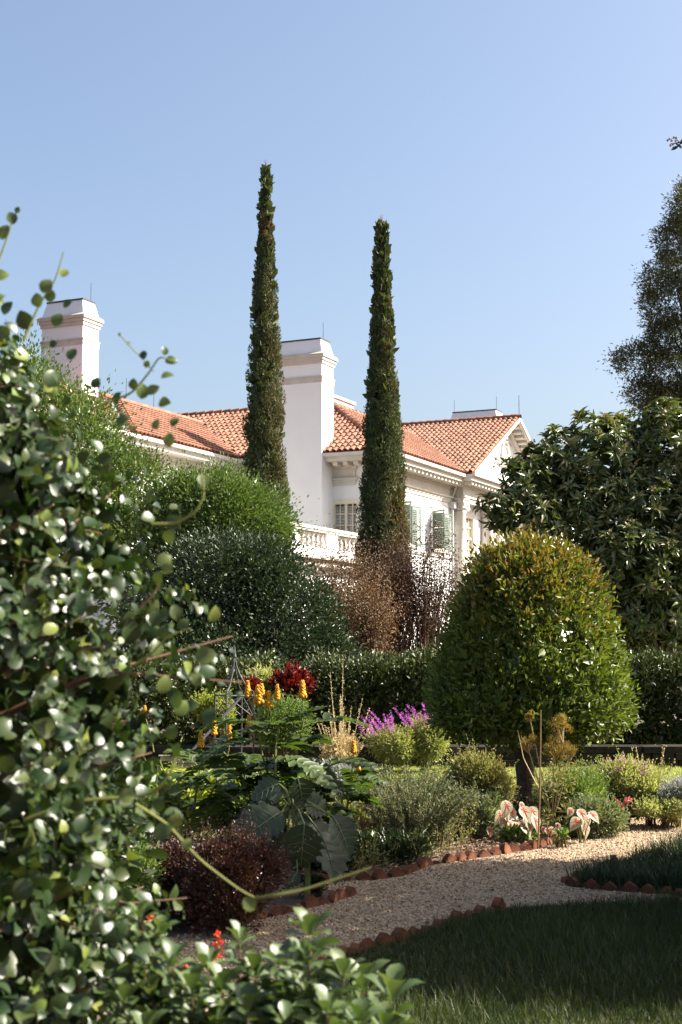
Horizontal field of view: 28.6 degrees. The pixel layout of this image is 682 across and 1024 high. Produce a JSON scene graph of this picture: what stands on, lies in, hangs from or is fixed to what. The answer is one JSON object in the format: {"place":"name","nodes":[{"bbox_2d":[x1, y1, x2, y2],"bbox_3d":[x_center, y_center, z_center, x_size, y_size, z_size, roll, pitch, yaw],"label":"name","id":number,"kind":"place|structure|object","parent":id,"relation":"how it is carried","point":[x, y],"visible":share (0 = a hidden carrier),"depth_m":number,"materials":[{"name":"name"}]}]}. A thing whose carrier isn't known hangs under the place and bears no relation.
{"place":"outdoors","nodes":[
{"label":"outdoors","id":0,"kind":"place"},
{"bbox_2d":[298,870,328,896],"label":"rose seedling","id":1,"kind":"object","parent":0,"point":[314,879],"visible":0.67,"depth_m":8.40,"materials":[{"name":"green plant"}]},
{"bbox_2d":[0,0,681,596],"label":"sky","id":2,"kind":"structure","parent":0,"point":[517,158],"materials":[{"name":"blue"}]},
{"bbox_2d":[87,687,681,1021],"bbox_3d":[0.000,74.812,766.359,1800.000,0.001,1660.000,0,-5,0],"label":"ground","id":3,"kind":"structure","parent":0,"point":[291,900],"depth_m":9.07,"materials":[{"name":"soil"}]},
{"bbox_2d":[1,317,184,631],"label":"evergreen tree","id":4,"kind":"object","parent":3,"relation":"on","point":[123,460],"visible":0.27,"depth_m":28.44,"materials":[{"name":"green plant"}]},
{"bbox_2d":[4,658,182,978],"bbox_3d":[-1.363,1.319,5.424,1.474,1.638,1.218,0,-5,0],"label":"evergreen shrub","id":5,"kind":"object","parent":3,"relation":"on","point":[112,770],"visible":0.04,"depth_m":5.23,"materials":[{"name":"green plant"}]},
{"bbox_2d":[119,831,166,914],"bbox_3d":[-1.232,1.993,7.448,0.551,0.676,0.511,0,-5,0],"label":"catmint","id":6,"kind":"object","parent":3,"relation":"on","point":[150,864],"visible":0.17,"depth_m":7.37,"materials":[{"name":"green plant"}]},
{"bbox_2d":[133,765,192,853],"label":"fern clump","id":7,"kind":"object","parent":3,"relation":"on","point":[171,801],"visible":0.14,"depth_m":9.00,"materials":[{"name":"green plant"}]},
{"bbox_2d":[142,915,223,983],"bbox_3d":[-0.363,1.501,3.445,0.484,0.868,0.393,-1,-6,15],"label":"red salvia","id":8,"kind":"object","parent":3,"relation":"on","point":[218,944],"visible":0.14,"depth_m":3.44,"materials":[{"name":"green plant"}]},
{"bbox_2d":[0,207,371,1023],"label":"climbing vine shrub","id":9,"kind":"object","parent":3,"relation":"on","point":[68,693],"visible":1,"depth_m":2.81,"materials":[{"name":"green plant"}]},
{"bbox_2d":[156,768,235,834],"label":"ginger lily","id":10,"kind":"object","parent":3,"relation":"on","point":[199,795],"visible":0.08,"depth_m":10.77,"materials":[{"name":"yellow plant"}]},
{"bbox_2d":[142,705,258,836],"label":"candle bush","id":11,"kind":"object","parent":3,"relation":"on","point":[200,778],"visible":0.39,"depth_m":10.06,"materials":[{"name":"green plant"}]},
{"bbox_2d":[121,448,317,587],"bbox_3d":[-2.570,1.452,26.871,3.776,5.527,3.092,-2,-6,23],"label":"evergreen tree","id":12,"kind":"object","parent":3,"relation":"on","point":[220,502],"visible":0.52,"depth_m":26.66,"materials":[{"name":"green plant"}]},
{"bbox_2d":[138,808,314,938],"bbox_3d":[-0.711,2.029,7.538,0.850,0.766,0.968,4,-7,-39],"label":"barberry shrub","id":13,"kind":"object","parent":3,"relation":"on","point":[243,861],"visible":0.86,"depth_m":7.33,"materials":[{"name":"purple plant"}]},
{"bbox_2d":[102,511,366,712],"bbox_3d":[-1.707,1.846,21.317,3.660,3.691,3.887,5,-8,-44],"label":"camellia shrub","id":14,"kind":"object","parent":3,"relation":"on","point":[252,619],"visible":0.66,"depth_m":20.79,"materials":[{"name":"green plant"}]},
{"bbox_2d":[195,755,307,835],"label":"fern clump","id":15,"kind":"object","parent":3,"relation":"on","point":[234,807],"visible":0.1,"depth_m":9.85,"materials":[{"name":"green plant"}]},
{"bbox_2d":[98,900,424,1023],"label":"foreground shrub","id":16,"kind":"object","parent":3,"relation":"on","point":[295,993],"visible":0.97,"depth_m":2.58,"materials":[{"name":"green plant"}]},
{"bbox_2d":[240,160,292,628],"bbox_3d":[-1.939,-2.163,34.377,1.703,14.146,1.596,0,-5,0],"label":"cypress tree","id":17,"kind":"object","parent":3,"relation":"on","point":[263,429],"visible":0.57,"depth_m":34.31,"materials":[{"name":"green plant"}]},
{"bbox_2d":[268,905,282,916],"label":"edging tile","id":18,"kind":"object","parent":3,"relation":"on","point":[273,911],"visible":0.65,"depth_m":7.79,"materials":[{"name":"ceramic"}]},
{"bbox_2d":[177,680,379,833],"bbox_3d":[-0.449,1.795,9.252,1.450,1.264,1.092,0,-5,0],"label":"candle bush","id":19,"kind":"object","parent":3,"relation":"on","point":[240,764],"visible":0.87,"depth_m":9.24,"materials":[{"name":"green plant"}]},
{"bbox_2d":[281,904,294,914],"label":"edging tile","id":20,"kind":"object","parent":3,"relation":"on","point":[285,908],"visible":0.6,"depth_m":7.87,"materials":[{"name":"ceramic"}]},
{"bbox_2d":[11,298,572,653],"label":"mansion","id":21,"kind":"structure","parent":3,"relation":"on","point":[453,467],"depth_m":52.30,"materials":[{"name":"paint"}]},
{"bbox_2d":[333,499,359,548],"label":"window frame","id":22,"kind":"structure","parent":21,"relation":"in","point":[344,512],"depth_m":52.06,"materials":[{"name":"white wood"}]},
{"bbox_2d":[431,507,447,552],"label":"window frame","id":23,"kind":"structure","parent":21,"relation":"in","point":[433,509],"depth_m":57.23,"materials":[{"name":"white wood"}]},
{"bbox_2d":[466,514,474,562],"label":"window frame","id":24,"kind":"structure","parent":21,"relation":"in","point":[470,519],"depth_m":61.43,"materials":[{"name":"white wood"}]},
{"bbox_2d":[230,775,358,895],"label":"leaved plant","id":25,"kind":"object","parent":3,"relation":"on","point":[329,847],"visible":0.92,"depth_m":8.27,"materials":[{"name":"green plant"}]},
{"bbox_2d":[301,894,319,908],"bbox_3d":[-0.185,2.350,8.066,0.108,0.092,0.048,8,-16,-41],"label":"edging tile","id":26,"kind":"object","parent":3,"relation":"on","point":[309,901],"visible":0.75,"depth_m":8.05,"materials":[{"name":"ceramic"}]},
{"bbox_2d":[293,841,369,873],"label":"shade plant","id":27,"kind":"object","parent":3,"relation":"on","point":[314,866],"visible":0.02,"depth_m":9.30,"materials":[{"name":"green plant"}]},
{"bbox_2d":[327,891,339,902],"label":"edging tile","id":28,"kind":"object","parent":3,"relation":"on","point":[333,896],"visible":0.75,"depth_m":8.21,"materials":[{"name":"ceramic"}]},
{"bbox_2d":[315,755,354,799],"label":"silver leaved plant","id":29,"kind":"object","parent":3,"relation":"on","point":[335,768],"visible":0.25,"depth_m":11.40,"materials":[{"name":"green plant"}]},
{"bbox_2d":[336,889,348,899],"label":"edging tile","id":30,"kind":"object","parent":3,"relation":"on","point":[343,893],"visible":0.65,"depth_m":8.31,"materials":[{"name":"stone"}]},
{"bbox_2d":[323,792,374,821],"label":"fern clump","id":31,"kind":"object","parent":3,"relation":"on","point":[350,805],"visible":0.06,"depth_m":10.67,"materials":[{"name":"green plant"}]},
{"bbox_2d":[298,513,403,724],"bbox_3d":[0.010,1.879,25.365,2.384,4.345,2.097,0,-5,0],"label":"crape myrtle","id":32,"kind":"object","parent":3,"relation":"on","point":[333,573],"visible":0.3,"depth_m":25.38,"materials":[{"name":"brown plant"}]},
{"bbox_2d":[312,740,389,827],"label":"candle bush","id":33,"kind":"object","parent":3,"relation":"on","point":[367,779],"visible":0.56,"depth_m":9.76,"materials":[{"name":"green plant"}]},
{"bbox_2d":[349,942,362,955],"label":"edging tile","id":34,"kind":"object","parent":3,"relation":"on","point":[353,945],"visible":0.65,"depth_m":6.83,"materials":[{"name":"ceramic"}]},
{"bbox_2d":[355,871,371,880],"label":"edging tile","id":35,"kind":"object","parent":3,"relation":"on","point":[363,875],"visible":0.65,"depth_m":8.96,"materials":[{"name":"ceramic"}]},
{"bbox_2d":[359,938,378,951],"bbox_3d":[0.137,2.259,6.950,0.108,0.092,0.048,10,-26,-28],"label":"edging tile","id":36,"kind":"object","parent":3,"relation":"on","point":[366,943],"visible":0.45,"depth_m":6.94,"materials":[{"name":"ceramic"}]},
{"bbox_2d":[325,555,419,728],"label":"crape myrtle","id":37,"kind":"object","parent":3,"relation":"on","point":[364,619],"visible":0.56,"depth_m":23.72,"materials":[{"name":"brown plant"}]},
{"bbox_2d":[354,814,394,837],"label":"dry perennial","id":38,"kind":"object","parent":3,"relation":"on","point":[363,826],"visible":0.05,"depth_m":10.35,"materials":[{"name":"green plant"}]},
{"bbox_2d":[371,868,386,879],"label":"edging tile","id":39,"kind":"object","parent":3,"relation":"on","point":[377,874],"visible":0.75,"depth_m":8.99,"materials":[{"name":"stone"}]},
{"bbox_2d":[353,214,410,627],"bbox_3d":[0.919,-1.096,29.256,1.420,11.048,1.371,0,-5,0],"label":"cypress tree","id":40,"kind":"object","parent":3,"relation":"on","point":[382,488],"visible":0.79,"depth_m":29.07,"materials":[{"name":"green plant"}]},
{"bbox_2d":[374,932,394,947],"bbox_3d":[0.226,2.250,7.024,0.108,0.092,0.048,-1,-6,-37],"label":"edging tile","id":41,"kind":"object","parent":3,"relation":"on","point":[381,937],"visible":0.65,"depth_m":7.01,"materials":[{"name":"ceramic"}]},
{"bbox_2d":[330,513,439,719],"bbox_3d":[0.840,2.038,26.496,2.456,4.242,1.992,0,-5,0],"label":"crape myrtle","id":42,"kind":"object","parent":3,"relation":"on","point":[403,641],"visible":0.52,"depth_m":26.25,"materials":[{"name":"red plant"}]},
{"bbox_2d":[387,867,403,876],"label":"edging tile","id":43,"kind":"object","parent":3,"relation":"on","point":[395,872],"visible":0.75,"depth_m":9.11,"materials":[{"name":"ceramic"}]},
{"bbox_2d":[353,821,442,864],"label":"shade plant","id":44,"kind":"object","parent":3,"relation":"on","point":[420,841],"visible":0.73,"depth_m":9.64,"materials":[{"name":"green plant"}]},
{"bbox_2d":[390,927,409,943],"bbox_3d":[0.314,2.258,7.130,0.048,0.092,0.108,-13,-12,43],"label":"edging tile","id":45,"kind":"object","parent":3,"relation":"on","point":[398,930],"visible":0.6,"depth_m":7.12,"materials":[{"name":"ceramic"}]},
{"bbox_2d":[350,761,478,851],"bbox_3d":[0.569,2.251,10.338,1.030,0.710,0.912,0,-5,0],"label":"rosemary","id":46,"kind":"object","parent":3,"relation":"on","point":[414,801],"visible":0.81,"depth_m":10.19,"materials":[{"name":"green plant"}]},
{"bbox_2d":[177,763,664,869],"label":"perennial stems","id":47,"kind":"object","parent":3,"relation":"on","point":[451,838],"visible":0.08,"depth_m":10.36,"materials":[{"name":"green plant"}]},
{"bbox_2d":[173,757,669,870],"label":"tangled perennials","id":48,"kind":"object","parent":3,"relation":"on","point":[398,845],"visible":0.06,"depth_m":10.32,"materials":[{"name":"green plant"}]},
{"bbox_2d":[415,858,427,868],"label":"edging tile","id":49,"kind":"object","parent":3,"relation":"on","point":[421,863],"visible":0.75,"depth_m":9.40,"materials":[{"name":"ceramic"}]},
{"bbox_2d":[372,513,472,710],"bbox_3d":[1.702,2.042,26.377,2.260,4.207,2.076,4,-7,-38],"label":"crape myrtle","id":50,"kind":"object","parent":3,"relation":"on","point":[429,625],"visible":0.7,"depth_m":26.28,"materials":[{"name":"red plant"}]},
{"bbox_2d":[293,814,572,877],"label":"bark chips","id":51,"kind":"object","parent":3,"relation":"on","point":[489,842],"visible":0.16,"depth_m":10.27,"materials":[{"name":"brown wood"}]},
{"bbox_2d":[442,853,457,862],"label":"edging tile","id":52,"kind":"object","parent":3,"relation":"on","point":[447,858],"visible":0.7,"depth_m":9.69,"materials":[{"name":"ceramic"}]},
{"bbox_2d":[449,910,464,923],"bbox_3d":[0.656,2.305,7.595,0.048,0.092,0.108,-4,-2,38],"label":"edging tile","id":53,"kind":"object","parent":3,"relation":"on","point":[455,913],"visible":0.45,"depth_m":7.58,"materials":[{"name":"ceramic"}]},
{"bbox_2d":[257,882,681,1023],"bbox_3d":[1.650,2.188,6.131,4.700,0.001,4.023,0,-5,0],"label":"turf","id":54,"kind":"structure","parent":3,"relation":"on","point":[536,976],"depth_m":6.29,"materials":[{"name":"green plant"}]},
{"bbox_2d":[428,734,520,808],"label":"olive green shrub","id":55,"kind":"object","parent":3,"relation":"on","point":[470,768],"visible":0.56,"depth_m":11.08,"materials":[{"name":"green plant"}]},
{"bbox_2d":[441,781,512,838],"bbox_3d":[1.076,2.459,10.934,0.676,0.536,0.484,0,-5,0],"label":"wormwood","id":56,"kind":"object","parent":3,"relation":"on","point":[487,809],"visible":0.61,"depth_m":10.83,"materials":[{"name":"green plant"}]},
{"bbox_2d":[491,896,504,910],"bbox_3d":[0.934,2.337,7.968,0.048,0.092,0.108,2,-8,28],"label":"edging tile","id":57,"kind":"object","parent":3,"relation":"on","point":[498,900],"visible":0.7,"depth_m":7.95,"materials":[{"name":"ceramic"}]},
{"bbox_2d":[499,843,511,853],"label":"edging tile","id":58,"kind":"object","parent":3,"relation":"on","point":[505,848],"visible":0.8,"depth_m":10.11,"materials":[{"name":"ceramic"}]},
{"bbox_2d":[494,800,518,841],"bbox_3d":[1.338,2.461,10.684,0.199,0.337,0.199,1,-6,-13],"label":"caladium","id":59,"kind":"object","parent":3,"relation":"on","point":[504,813],"visible":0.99,"depth_m":10.66,"materials":[{"name":"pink plant"}]},
{"bbox_2d":[497,820,540,843],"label":"hosta","id":60,"kind":"object","parent":3,"relation":"on","point":[516,832],"visible":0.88,"depth_m":10.63,"materials":[{"name":"green plant"}]},
{"bbox_2d":[486,823,560,841],"bbox_3d":[1.446,2.541,10.604,0.587,0.166,0.078,0,-5,5],"label":"caladium","id":61,"kind":"object","parent":3,"relation":"on","point":[491,830],"visible":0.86,"depth_m":10.60,"materials":[{"name":"pink plant"}]},
{"bbox_2d":[518,842,532,850],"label":"edging tile","id":62,"kind":"object","parent":3,"relation":"on","point":[524,846],"visible":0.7,"depth_m":10.23,"materials":[{"name":"ceramic"}]},
{"bbox_2d":[517,710,540,848],"bbox_3d":[1.464,2.076,10.373,0.189,1.080,0.025,-2,-6,20],"label":"plant stake","id":63,"kind":"object","parent":3,"relation":"on","point":[539,788],"visible":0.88,"depth_m":10.35,"materials":[{"name":"wood"}]},
{"bbox_2d":[519,802,540,841],"bbox_3d":[1.475,2.460,10.599,0.132,0.322,0.234,-5,-7,41],"label":"caladium","id":64,"kind":"object","parent":3,"relation":"on","point":[529,815],"visible":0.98,"depth_m":10.58,"materials":[{"name":"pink plant"}]},
{"bbox_2d":[421,518,644,814],"bbox_3d":[1.783,1.440,12.528,2.099,2.787,2.071,0,-5,0],"label":"topiary tree","id":65,"kind":"object","parent":3,"relation":"on","point":[539,593],"visible":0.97,"depth_m":11.99,"materials":[{"name":"green plant"}]},
{"bbox_2d":[518,710,587,833],"bbox_3d":[1.810,2.142,11.004,0.618,1.034,0.532,4,-7,-36],"label":"fennel","id":66,"kind":"object","parent":3,"relation":"on","point":[553,750],"visible":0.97,"depth_m":11.04,"materials":[{"name":"plant"}]},
{"bbox_2d":[527,754,616,828],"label":"marigold bush","id":67,"kind":"object","parent":3,"relation":"on","point":[591,782],"visible":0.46,"depth_m":11.25,"materials":[{"name":"green plant"}]},
{"bbox_2d":[565,876,581,886],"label":"edging tile","id":68,"kind":"object","parent":3,"relation":"on","point":[574,881],"visible":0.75,"depth_m":8.74,"materials":[{"name":"ceramic"}]},
{"bbox_2d":[472,396,681,727],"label":"loquat tree","id":69,"kind":"object","parent":3,"relation":"on","point":[635,553],"visible":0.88,"depth_m":19.70,"materials":[{"name":"green plant"}]},
{"bbox_2d":[582,878,599,888],"bbox_3d":[1.620,2.422,8.675,0.108,0.092,0.048,-2,-7,22],"label":"edging tile","id":70,"kind":"object","parent":3,"relation":"on","point":[590,884],"visible":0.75,"depth_m":8.65,"materials":[{"name":"ceramic"}]},
{"bbox_2d":[561,789,631,838],"bbox_3d":[2.090,2.501,10.946,0.601,0.493,0.505,0,-5,0],"label":"artemisia","id":71,"kind":"object","parent":3,"relation":"on","point":[612,816],"visible":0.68,"depth_m":10.87,"materials":[{"name":"green plant"}]},
{"bbox_2d":[600,881,618,890],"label":"edging tile","id":72,"kind":"object","parent":3,"relation":"on","point":[610,886],"visible":0.65,"depth_m":8.60,"materials":[{"name":"ceramic"}]},
{"bbox_2d":[620,881,638,892],"bbox_3d":[1.846,2.410,8.572,0.108,0.092,0.048,-13,-16,32],"label":"edging tile","id":73,"kind":"object","parent":3,"relation":"on","point":[627,886],"visible":0.7,"depth_m":8.55,"materials":[{"name":"ceramic"}]},
{"bbox_2d":[597,174,681,425],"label":"oak tree","id":74,"kind":"object","parent":3,"relation":"on","point":[661,325],"visible":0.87,"depth_m":31.39,"materials":[{"name":"green plant"}]},
{"bbox_2d":[639,884,657,893],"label":"edging tile","id":75,"kind":"object","parent":3,"relation":"on","point":[647,887],"visible":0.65,"depth_m":8.51,"materials":[{"name":"ceramic"}]},
{"bbox_2d":[667,136,681,149],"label":"crape myrtle tree","id":76,"kind":"object","parent":3,"relation":"on","point":[677,146],"visible":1,"depth_m":7.84,"materials":[{"name":"green plant"}]},
{"bbox_2d":[132,818,681,1010],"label":"gravel path","id":77,"kind":"structure","parent":0,"point":[445,891],"depth_m":8.44,"materials":[{"name":"beige gravel"}]},
{"bbox_2d":[345,886,356,896],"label":"edging tile","id":78,"kind":"object","parent":77,"relation":"on","point":[350,891],"visible":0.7,"depth_m":8.39,"materials":[{"name":"ceramic"}]},
{"bbox_2d":[226,822,676,943],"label":"fallen leaves","id":79,"kind":"object","parent":77,"relation":"on","point":[463,882],"visible":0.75,"depth_m":8.51,"materials":[{"name":"brown plant"}]},
{"bbox_2d":[551,827,570,848],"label":"seedling","id":80,"kind":"object","parent":77,"relation":"on","point":[562,835],"visible":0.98,"depth_m":10.34,"materials":[{"name":"green plant"}]},
{"bbox_2d":[567,807,598,842],"bbox_3d":[1.899,2.471,10.541,0.224,0.287,0.153,1,-6,-15],"label":"caladium","id":81,"kind":"object","parent":77,"relation":"on","point":[576,822],"visible":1,"depth_m":10.53,"materials":[{"name":"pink plant"}]},
{"bbox_2d":[610,796,646,825],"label":"ground cover","id":82,"kind":"object","parent":77,"relation":"on","point":[630,816],"visible":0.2,"depth_m":11.54,"materials":[{"name":"green plant"}]},
{"bbox_2d":[592,744,674,823],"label":"aster bush","id":83,"kind":"object","parent":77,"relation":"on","point":[630,774],"visible":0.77,"depth_m":11.62,"materials":[{"name":"green plant"}]},
{"bbox_2d":[626,791,681,828],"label":"ground cover","id":84,"kind":"object","parent":77,"relation":"on","point":[653,808],"visible":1,"depth_m":11.33,"materials":[{"name":"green plant"}]},
{"bbox_2d":[647,771,681,827],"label":"dusty miller","id":85,"kind":"object","parent":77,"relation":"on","point":[672,789],"visible":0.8,"depth_m":11.46,"materials":[{"name":"white plant"}]},
{"bbox_2d":[180,735,681,790],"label":"lawn","id":86,"kind":"structure","parent":0,"point":[537,769],"depth_m":14.54,"materials":[{"name":"green plant"}]},
{"bbox_2d":[34,643,286,745],"bbox_3d":[-2.885,2.281,15.581,5.534,1.526,1.487,3,-6,-28],"label":"clipped hedge","id":87,"kind":"object","parent":86,"relation":"on","point":[183,723],"visible":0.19,"depth_m":15.70,"materials":[{"name":"green plant"}]},
{"bbox_2d":[158,755,247,769],"bbox_3d":[-1.426,2.755,14.780,1.140,0.165,0.290,0,-5,0],"label":"raised planter","id":88,"kind":"object","parent":86,"relation":"on","point":[170,759],"visible":0.2,"depth_m":14.65,"materials":[{"name":"stone"}]},
{"bbox_2d":[186,686,237,746],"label":"variegated shrub","id":89,"kind":"object","parent":86,"relation":"on","point":[204,702],"visible":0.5,"depth_m":15.08,"materials":[{"name":"yellow plant"}]},
{"bbox_2d":[133,745,293,764],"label":"stone wall","id":90,"kind":"structure","parent":86,"relation":"on","point":[161,749],"depth_m":14.96,"materials":[{"name":"grey stone"}]},
{"bbox_2d":[214,645,254,768],"bbox_3d":[-1.162,2.131,14.563,0.336,1.368,0.338,3,-6,-28],"label":"obelisk trellis","id":91,"kind":"object","parent":86,"relation":"on","point":[234,661],"visible":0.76,"depth_m":14.59,"materials":[{"name":"metal"}]},
{"bbox_2d":[191,696,241,749],"bbox_3d":[-1.333,2.260,14.217,0.577,0.606,0.052,1,-6,-15],"label":"garden pole","id":92,"kind":"object","parent":91,"relation":"attached to","point":[222,716],"visible":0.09,"depth_m":14.25,"materials":[{"name":"metal"}]},
{"bbox_2d":[238,674,263,745],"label":"red leaved plant","id":93,"kind":"object","parent":86,"relation":"on","point":[254,681],"visible":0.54,"depth_m":15.44,"materials":[{"name":"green plant"}]},
{"bbox_2d":[238,661,285,744],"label":"pale leaved plant","id":94,"kind":"object","parent":86,"relation":"on","point":[261,674],"visible":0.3,"depth_m":15.66,"materials":[{"name":"green plant"}]},
{"bbox_2d":[251,688,318,761],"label":"lantana","id":95,"kind":"object","parent":86,"relation":"on","point":[285,734],"visible":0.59,"depth_m":14.35,"materials":[{"name":"green plant"}]},
{"bbox_2d":[267,659,319,754],"bbox_3d":[-0.583,2.311,15.559,0.546,1.221,0.550,-2,-6,23],"label":"croton","id":96,"kind":"object","parent":86,"relation":"on","point":[288,678],"visible":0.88,"depth_m":15.52,"materials":[{"name":"red plant"}]},
{"bbox_2d":[315,659,373,765],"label":"dried flower stalks","id":97,"kind":"object","parent":86,"relation":"on","point":[337,749],"visible":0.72,"depth_m":14.28,"materials":[{"name":"plant"}]},
{"bbox_2d":[359,710,419,771],"bbox_3d":[0.537,2.471,14.410,0.672,0.691,0.661,3,-6,-26],"label":"salvia","id":98,"kind":"object","parent":86,"relation":"on","point":[384,745],"visible":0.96,"depth_m":14.35,"materials":[{"name":"green plant"}]},
{"bbox_2d":[394,704,450,769],"bbox_3d":[0.881,2.446,14.500,0.699,0.756,0.604,0,-5,0],"label":"salvia","id":99,"kind":"object","parent":86,"relation":"on","point":[432,748],"visible":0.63,"depth_m":14.40,"materials":[{"name":"green plant"}]},
{"bbox_2d":[292,744,681,766],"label":"stone wall","id":100,"kind":"structure","parent":86,"relation":"on","point":[651,752],"depth_m":15.01,"materials":[{"name":"grey stone"}]},
{"bbox_2d":[295,639,681,757],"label":"clipped hedge","id":101,"kind":"object","parent":86,"relation":"on","point":[372,679],"visible":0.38,"depth_m":15.90,"materials":[{"name":"green plant"}]},
{"bbox_2d":[563,825,681,890],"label":"tufted grass","id":102,"kind":"structure","parent":0,"point":[654,866],"depth_m":8.85,"materials":[{"name":"green plant"}]},
{"bbox_2d":[638,782,664,825],"bbox_3d":[2.686,2.517,11.551,0.266,0.410,0.259,0,-5,0],"label":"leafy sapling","id":103,"kind":"object","parent":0,"point":[652,822],"visible":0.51,"depth_m":11.52,"materials":[{"name":"green plant"}]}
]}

